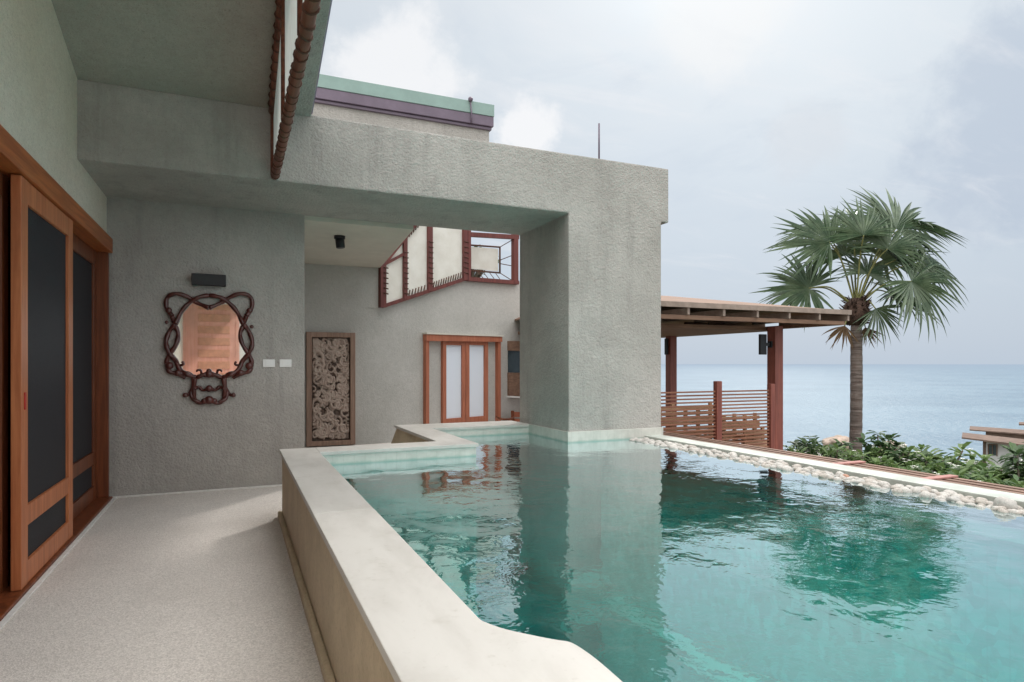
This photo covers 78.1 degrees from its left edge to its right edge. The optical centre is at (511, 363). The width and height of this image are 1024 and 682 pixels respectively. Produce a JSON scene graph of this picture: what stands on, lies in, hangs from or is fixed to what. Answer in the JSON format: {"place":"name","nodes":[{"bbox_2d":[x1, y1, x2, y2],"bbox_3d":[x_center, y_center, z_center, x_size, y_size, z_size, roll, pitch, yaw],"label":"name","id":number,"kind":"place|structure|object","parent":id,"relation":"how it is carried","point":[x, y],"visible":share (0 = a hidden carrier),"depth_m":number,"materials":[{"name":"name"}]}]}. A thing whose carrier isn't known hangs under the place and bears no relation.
{"place":"outdoors","nodes":[
{"label":"outdoors","id":0,"kind":"place"},
{"bbox_2d":[0,442,390,681],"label":"terrace floor","id":1,"kind":"structure","parent":0,"point":[194,587],"depth_m":3.82,"materials":[{"name":"beige concrete"}]},
{"bbox_2d":[0,484,281,629],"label":"floor edge strip","id":2,"kind":"object","parent":1,"relation":"on","point":[23,600],"visible":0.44,"depth_m":5.03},
{"bbox_2d":[0,0,331,620],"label":"terrace house","id":3,"kind":"structure","parent":1,"relation":"on","point":[98,410],"depth_m":5.62,"materials":[{"name":"paint"}]},
{"bbox_2d":[0,172,7,592],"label":"sliding door","id":4,"kind":"structure","parent":3,"relation":"in","point":[3,179],"depth_m":3.95,"materials":[{"name":"brown wood"}]},
{"bbox_2d":[11,174,72,590],"bbox_3d":[-3.378,0.118,4.577,0.061,2.605,1.380,0,0,-24],"label":"sliding door","id":5,"kind":"structure","parent":3,"relation":"in","point":[41,233],"depth_m":4.40,"materials":[{"name":"orange wood"}]},
{"bbox_2d":[73,233,96,519],"bbox_3d":[-4.067,0.114,5.856,0.050,2.612,1.796,0,0,-24],"label":"sliding door","id":6,"kind":"structure","parent":3,"relation":"in","point":[84,257],"depth_m":6.24,"materials":[{"name":"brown wood"}]},
{"bbox_2d":[191,273,225,286],"bbox_3d":[-3.440,-0.951,7.160,0.352,0.128,0.119,0,0,-24],"label":"wall lamp","id":7,"kind":"object","parent":3,"relation":"attached to","point":[198,279],"visible":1,"depth_m":7.11,"materials":[{"name":"black metal"}]},
{"bbox_2d":[163,292,254,404],"bbox_3d":[-3.439,-0.185,7.184,0.941,1.303,0.100,0,0,-24],"label":"mirror","id":8,"kind":"object","parent":3,"relation":"attached to","point":[208,341],"depth_m":7.19,"materials":[{"name":"pink mirror"}]},
{"bbox_2d":[263,359,274,366],"bbox_3d":[-2.877,-0.010,7.462,0.132,0.091,0.020,0,0,-24],"label":"light switch","id":9,"kind":"object","parent":3,"relation":"attached to","point":[268,362],"visible":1,"depth_m":7.46,"materials":[{"name":"white plastic"}]},
{"bbox_2d":[279,359,290,366],"bbox_3d":[-2.707,-0.010,7.537,0.135,0.092,0.020,0,0,-24],"label":"light switch","id":10,"kind":"object","parent":3,"relation":"attached to","point":[284,362],"visible":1,"depth_m":7.53,"materials":[{"name":"white plastic"}]},
{"bbox_2d":[304,74,519,446],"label":"house","id":11,"kind":"structure","parent":1,"relation":"on","point":[426,318],"depth_m":11.74,"materials":[{"name":"paint"}]},
{"bbox_2d":[306,332,354,446],"bbox_3d":[-3.187,0.437,11.104,0.834,1.991,0.095,0,0,-24],"label":"carved panel","id":12,"kind":"object","parent":11,"relation":"attached to","point":[330,388],"visible":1,"depth_m":11.09,"materials":[{"name":"brown wood"}]},
{"bbox_2d":[334,235,344,248],"bbox_3d":[-2.356,-1.665,8.620,0.146,0.170,0.154,0,0,-24],"label":"ceiling spotlight","id":13,"kind":"object","parent":11,"relation":"attached to","point":[340,241],"visible":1,"depth_m":8.57,"materials":[{"name":"black metal"}]},
{"bbox_2d":[422,332,503,423],"bbox_3d":[-0.950,0.333,12.753,1.980,1.883,0.150,0,0,-43],"label":"french door","id":14,"kind":"structure","parent":11,"relation":"in","point":[464,357],"depth_m":12.73,"materials":[{"name":"wood"}]},
{"bbox_2d":[471,244,498,277],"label":"shrub","id":15,"kind":"object","parent":11,"relation":"on","point":[475,274],"visible":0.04,"depth_m":14.47,"materials":[{"name":"green plant"}]},
{"bbox_2d":[466,230,518,284],"bbox_3d":[-0.472,-2.476,13.378,1.437,1.577,0.320,0,0,-43],"label":"window","id":16,"kind":"structure","parent":11,"relation":"in","point":[480,258],"depth_m":13.49,"materials":[{"name":"red wood"}]},
{"bbox_2d":[496,411,519,421],"bbox_3d":[0.104,1.366,13.181,1.217,0.777,0.550,0,0,-43],"label":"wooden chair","id":17,"kind":"object","parent":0,"point":[514,414],"visible":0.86,"depth_m":13.22,"materials":[{"name":"wood"}]},
{"bbox_2d":[320,0,1023,363],"label":"sky","id":18,"kind":"structure","parent":0,"point":[754,111],"materials":[{"name":"white"}]},
{"bbox_2d":[661,364,1023,463],"bbox_3d":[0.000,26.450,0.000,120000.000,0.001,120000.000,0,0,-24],"label":"sea","id":19,"kind":"structure","parent":0,"point":[941,406],"depth_m":498.50,"materials":[{"name":"liquid"}]},
{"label":"ground","id":20,"kind":"structure","parent":0,"visible":0},
{"bbox_2d":[77,79,667,442],"bbox_3d":[-1.350,-0.228,7.393,6.720,4.555,1.458,0,0,-24],"label":"concrete portal","id":21,"kind":"object","parent":20,"relation":"on","point":[587,230],"visible":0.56,"depth_m":7.39,"materials":[{"name":"grey paint"}]},
{"bbox_2d":[598,123,599,158],"bbox_3d":[1.084,-2.748,7.851,0.055,0.496,0.055,0,0,44],"label":"roof rod","id":22,"kind":"object","parent":21,"relation":"on","point":[598,140],"visible":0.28,"depth_m":7.84,"materials":[{"name":"grey metal"}]},
{"bbox_2d":[278,421,1023,681],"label":"swimming pool","id":23,"kind":"structure","parent":20,"relation":"on","point":[381,600],"depth_m":3.37,"materials":[{"name":"grey stone"}]},
{"bbox_2d":[629,437,687,448],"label":"pebbles","id":24,"kind":"object","parent":23,"relation":"on","point":[659,443],"visible":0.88,"depth_m":7.30,"materials":[{"name":"white stone"}]},
{"bbox_2d":[332,434,1023,681],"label":"pool water","id":25,"kind":"structure","parent":23,"relation":"in","point":[574,543],"depth_m":4.17,"materials":[{"name":"teal liquid"}]},
{"bbox_2d":[780,466,792,470],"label":"pebble","id":26,"kind":"object","parent":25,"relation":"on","point":[785,468],"visible":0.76,"depth_m":5.53,"materials":[{"name":"white stone"}]},
{"bbox_2d":[818,474,828,477],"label":"pebble","id":27,"kind":"object","parent":25,"relation":"on","point":[823,476],"visible":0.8,"depth_m":5.18,"materials":[{"name":"white stone"}]},
{"bbox_2d":[865,478,875,482],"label":"pebble","id":28,"kind":"object","parent":25,"relation":"on","point":[870,480],"visible":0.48,"depth_m":4.94,"materials":[{"name":"white stone"}]},
{"bbox_2d":[877,481,890,486],"bbox_3d":[2.840,0.928,4.810,0.097,0.070,0.081,12,1,-9],"label":"pebble","id":29,"kind":"object","parent":25,"relation":"on","point":[881,483],"visible":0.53,"depth_m":4.79,"materials":[{"name":"white stone"}]},
{"bbox_2d":[892,488,902,492],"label":"pebble","id":30,"kind":"object","parent":25,"relation":"on","point":[896,490],"visible":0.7,"depth_m":4.58,"materials":[{"name":"white stone"}]},
{"bbox_2d":[901,488,911,492],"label":"pebble","id":31,"kind":"object","parent":25,"relation":"on","point":[905,490],"visible":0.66,"depth_m":4.57,"materials":[{"name":"white stone"}]},
{"bbox_2d":[910,487,920,492],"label":"pebble","id":32,"kind":"object","parent":25,"relation":"on","point":[915,490],"visible":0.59,"depth_m":4.58,"materials":[{"name":"white stone"}]},
{"bbox_2d":[918,491,931,497],"bbox_3d":[2.906,0.928,4.435,0.080,0.069,0.096,-15,-13,-1],"label":"pebble","id":33,"kind":"object","parent":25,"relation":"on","point":[925,494],"visible":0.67,"depth_m":4.41,"materials":[{"name":"white stone"}]},
{"bbox_2d":[946,496,961,501],"bbox_3d":[3.017,0.931,4.304,0.089,0.050,0.100,18,-5,-30],"label":"pebble","id":34,"kind":"object","parent":25,"relation":"on","point":[952,498],"visible":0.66,"depth_m":4.28,"materials":[{"name":"white stone"}]},
{"bbox_2d":[959,498,971,502],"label":"pebble","id":35,"kind":"object","parent":25,"relation":"on","point":[965,500],"visible":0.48,"depth_m":4.26,"materials":[{"name":"white stone"}]},
{"bbox_2d":[991,506,1006,510],"bbox_3d":[3.119,0.935,4.043,0.088,0.047,0.071,-17,-22,19],"label":"pebble","id":36,"kind":"object","parent":25,"relation":"on","point":[999,507],"visible":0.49,"depth_m":4.02,"materials":[{"name":"white stone"}]},
{"bbox_2d":[993,496,1017,509],"bbox_3d":[3.183,0.910,4.072,0.120,0.105,0.145,0,0,9],"label":"pebble","id":37,"kind":"object","parent":25,"relation":"on","point":[1007,503],"visible":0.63,"depth_m":4.03,"materials":[{"name":"white stone"}]},
{"bbox_2d":[863,482,875,485],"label":"pebble","id":38,"kind":"object","parent":23,"relation":"on","point":[867,484],"visible":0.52,"depth_m":4.84,"materials":[{"name":"white stone"}]},
{"bbox_2d":[870,484,881,487],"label":"pebble","id":39,"kind":"object","parent":23,"relation":"on","point":[874,486],"visible":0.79,"depth_m":4.76,"materials":[{"name":"white stone"}]},
{"bbox_2d":[922,486,931,492],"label":"pebble","id":40,"kind":"object","parent":23,"relation":"on","point":[928,488],"visible":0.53,"depth_m":4.62,"materials":[{"name":"white stone"}]},
{"bbox_2d":[943,490,957,495],"bbox_3d":[3.122,0.930,4.492,0.108,0.061,0.091,5,13,-10],"label":"pebble","id":41,"kind":"object","parent":23,"relation":"on","point":[951,492],"visible":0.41,"depth_m":4.47,"materials":[{"name":"white stone"}]},
{"bbox_2d":[964,503,975,506],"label":"pebble","id":42,"kind":"object","parent":23,"relation":"on","point":[970,504],"visible":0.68,"depth_m":4.16,"materials":[{"name":"white stone"}]},
{"bbox_2d":[975,499,986,504],"bbox_3d":[3.149,0.932,4.228,0.065,0.045,0.080,14,11,12],"label":"pebble","id":43,"kind":"object","parent":23,"relation":"on","point":[977,501],"visible":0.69,"depth_m":4.22,"materials":[{"name":"white stone"}]},
{"bbox_2d":[997,508,1008,512],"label":"pebble","id":44,"kind":"object","parent":23,"relation":"on","point":[1001,510],"visible":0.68,"depth_m":3.97,"materials":[{"name":"white stone"}]},
{"bbox_2d":[515,296,851,457],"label":"pavilion","id":45,"kind":"structure","parent":20,"relation":"on","point":[683,316],"depth_m":11.86,"materials":[{"name":"red wood"}]},
{"bbox_2d":[664,338,668,354],"bbox_3d":[3.613,-0.407,14.698,0.114,0.377,0.100,0,0,-24],"label":"post lamp","id":46,"kind":"object","parent":45,"relation":"attached to","point":[666,346],"visible":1,"depth_m":14.67,"materials":[{"name":"black metal"}]},
{"bbox_2d":[661,403,712,438],"bbox_3d":[2.982,1.228,11.460,1.318,1.045,0.620,0,0,-24],"label":"slatted bench","id":47,"kind":"object","parent":45,"relation":"on","point":[688,419],"visible":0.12,"depth_m":11.20,"materials":[{"name":"brown wood"}]},
{"bbox_2d":[661,381,774,448],"bbox_3d":[3.331,1.164,10.882,3.135,1.772,0.100,0,0,-24],"label":"slat fence","id":48,"kind":"object","parent":45,"relation":"attached to","point":[717,412],"visible":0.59,"depth_m":11.03,"materials":[{"name":"brown wood"}]},
{"bbox_2d":[704,413,759,443],"bbox_3d":[4.193,1.341,12.157,0.959,0.818,0.620,0,0,-24],"label":"slatted bench","id":49,"kind":"object","parent":45,"relation":"on","point":[737,427],"visible":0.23,"depth_m":11.86,"materials":[{"name":"brown wood"}]},
{"bbox_2d":[731,428,766,447],"bbox_3d":[4.405,1.470,11.977,0.594,0.560,0.620,0,0,-24],"label":"slatted bench","id":50,"kind":"object","parent":45,"relation":"on","point":[754,436],"visible":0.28,"depth_m":11.72,"materials":[{"name":"brown wood"}]},
{"bbox_2d":[759,334,772,354],"bbox_3d":[4.764,-0.368,11.872,0.277,0.383,0.100,0,0,-24],"label":"post lamp","id":51,"kind":"object","parent":45,"relation":"attached to","point":[764,344],"visible":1,"depth_m":11.83,"materials":[{"name":"black metal"}]},
{"bbox_2d":[783,447,812,454],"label":"shrub","id":52,"kind":"object","parent":20,"relation":"on","point":[798,450],"visible":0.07,"depth_m":12.43,"materials":[{"name":"green plant"}]},
{"bbox_2d":[783,441,819,453],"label":"shrub","id":53,"kind":"object","parent":20,"relation":"on","point":[786,446],"visible":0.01,"depth_m":14.37,"materials":[{"name":"green plant"}]},
{"bbox_2d":[787,435,824,455],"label":"shrub","id":54,"kind":"object","parent":20,"relation":"on","point":[810,444],"visible":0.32,"depth_m":12.95,"materials":[{"name":"green plant"}]},
{"bbox_2d":[794,443,872,463],"bbox_3d":[6.477,2.177,13.028,2.061,1.230,1.898,0,0,-12],"label":"shrub","id":55,"kind":"object","parent":20,"relation":"on","point":[823,452],"visible":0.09,"depth_m":12.86,"materials":[{"name":"green plant"}]},
{"bbox_2d":[822,435,848,450],"bbox_3d":[15.513,3.817,30.018,1.723,0.922,1.238,0,0,-24],"label":"rock","id":56,"kind":"object","parent":20,"relation":"on","point":[830,440],"visible":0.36,"depth_m":29.65,"materials":[{"name":"beige stone"}]},
{"bbox_2d":[822,438,855,457],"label":"shrub","id":57,"kind":"object","parent":20,"relation":"on","point":[840,444],"visible":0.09,"depth_m":13.72,"materials":[{"name":"green plant"}]},
{"bbox_2d":[663,432,1023,494],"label":"timber grating","id":58,"kind":"object","parent":20,"relation":"on","point":[949,478],"visible":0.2,"depth_m":6.60,"materials":[{"name":"brown wood"}]},
{"bbox_2d":[820,447,894,467],"bbox_3d":[6.503,2.139,12.026,1.969,1.175,1.813,0,0,-1],"label":"shrub","id":59,"kind":"object","parent":20,"relation":"on","point":[860,457],"visible":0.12,"depth_m":11.77,"materials":[{"name":"green plant"}]},
{"bbox_2d":[752,187,967,452],"bbox_3d":[8.421,-0.573,15.143,5.313,7.609,3.635,0,0,-24],"label":"fan palm","id":60,"kind":"object","parent":20,"relation":"on","point":[858,230],"visible":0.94,"depth_m":14.40,"materials":[{"name":"green plant"}]},
{"bbox_2d":[850,430,909,462],"bbox_3d":[7.564,2.167,12.881,1.346,1.577,1.263,0,0,7],"label":"shrub","id":61,"kind":"object","parent":20,"relation":"on","point":[882,443],"visible":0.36,"depth_m":12.93,"materials":[{"name":"green plant"}]},
{"bbox_2d":[838,446,934,469],"bbox_3d":[7.397,2.240,12.624,2.079,1.347,2.257,0,0,32],"label":"shrub","id":62,"kind":"object","parent":20,"relation":"on","point":[876,453],"visible":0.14,"depth_m":12.35,"materials":[{"name":"green plant"}]},
{"bbox_2d":[863,455,951,474],"bbox_3d":[7.047,2.228,11.443,2.001,1.103,1.929,0,0,-34],"label":"shrub","id":63,"kind":"object","parent":20,"relation":"on","point":[939,470],"visible":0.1,"depth_m":11.33,"materials":[{"name":"green plant"}]},
{"bbox_2d":[864,444,955,472],"bbox_3d":[7.933,2.277,12.339,2.217,1.404,2.288,0,0,-11],"label":"shrub","id":64,"kind":"object","parent":20,"relation":"on","point":[923,452],"visible":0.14,"depth_m":12.34,"materials":[{"name":"green plant"}]},
{"bbox_2d":[868,443,958,464],"bbox_3d":[9.195,2.690,15.069,2.752,1.573,2.854,0,0,-34],"label":"shrub","id":65,"kind":"object","parent":20,"relation":"on","point":[950,461],"visible":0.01,"depth_m":14.46,"materials":[{"name":"green plant"}]},
{"bbox_2d":[871,442,997,473],"bbox_3d":[9.609,2.693,14.631,3.020,1.957,3.279,0,0,25],"label":"shrub","id":66,"kind":"object","parent":20,"relation":"on","point":[959,452],"visible":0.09,"depth_m":14.34,"materials":[{"name":"green plant"}]},
{"bbox_2d":[898,459,979,476],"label":"shrub","id":67,"kind":"object","parent":20,"relation":"on","point":[969,463],"visible":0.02,"depth_m":11.66,"materials":[{"name":"green plant"}]},
{"bbox_2d":[912,464,983,480],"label":"shrub","id":68,"kind":"object","parent":20,"relation":"on","point":[959,468],"visible":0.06,"depth_m":10.36,"materials":[{"name":"green plant"}]},
{"bbox_2d":[965,467,995,476],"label":"shrub","id":69,"kind":"object","parent":20,"relation":"on","point":[978,472],"visible":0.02,"depth_m":11.35,"materials":[{"name":"green plant"}]},
{"bbox_2d":[946,468,1023,487],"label":"shrub","id":70,"kind":"object","parent":20,"relation":"on","point":[960,473],"visible":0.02,"depth_m":9.88,"materials":[{"name":"green plant"}]},
{"bbox_2d":[962,426,1023,468],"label":"distant house","id":71,"kind":"structure","parent":20,"relation":"on","point":[993,439],"depth_m":39.03,"materials":[{"name":"white paint"}]},
{"bbox_2d":[989,445,995,454],"bbox_3d":[29.426,5.279,38.616,0.020,0.690,0.477,0,0,-14],"label":"window","id":72,"kind":"structure","parent":71,"relation":"in","point":[990,446],"depth_m":38.54,"materials":[{"name":"black glass"}]},
{"bbox_2d":[988,444,997,455],"bbox_3d":[29.405,5.274,38.587,0.025,0.813,0.593,0,0,-14],"label":"window frame","id":73,"kind":"structure","parent":71,"relation":"in","point":[988,444],"depth_m":38.49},
{"bbox_2d":[971,467,1023,483],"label":"shrub","id":74,"kind":"object","parent":20,"relation":"on","point":[985,471],"visible":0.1,"depth_m":10.78,"materials":[{"name":"green plant"}]},
{"bbox_2d":[988,457,1010,471],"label":"shrub","id":75,"kind":"object","parent":20,"relation":"on","point":[996,466],"visible":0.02,"depth_m":12.84,"materials":[{"name":"green plant"}]},
{"bbox_2d":[988,442,1023,481],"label":"shrub","id":76,"kind":"object","parent":20,"relation":"on","point":[1015,450],"visible":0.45,"depth_m":10.65,"materials":[{"name":"green plant"}]},
{"bbox_2d":[999,474,1018,485],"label":"shrub","id":77,"kind":"object","parent":20,"relation":"on","point":[1016,477],"visible":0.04,"depth_m":9.36,"materials":[{"name":"green plant"}]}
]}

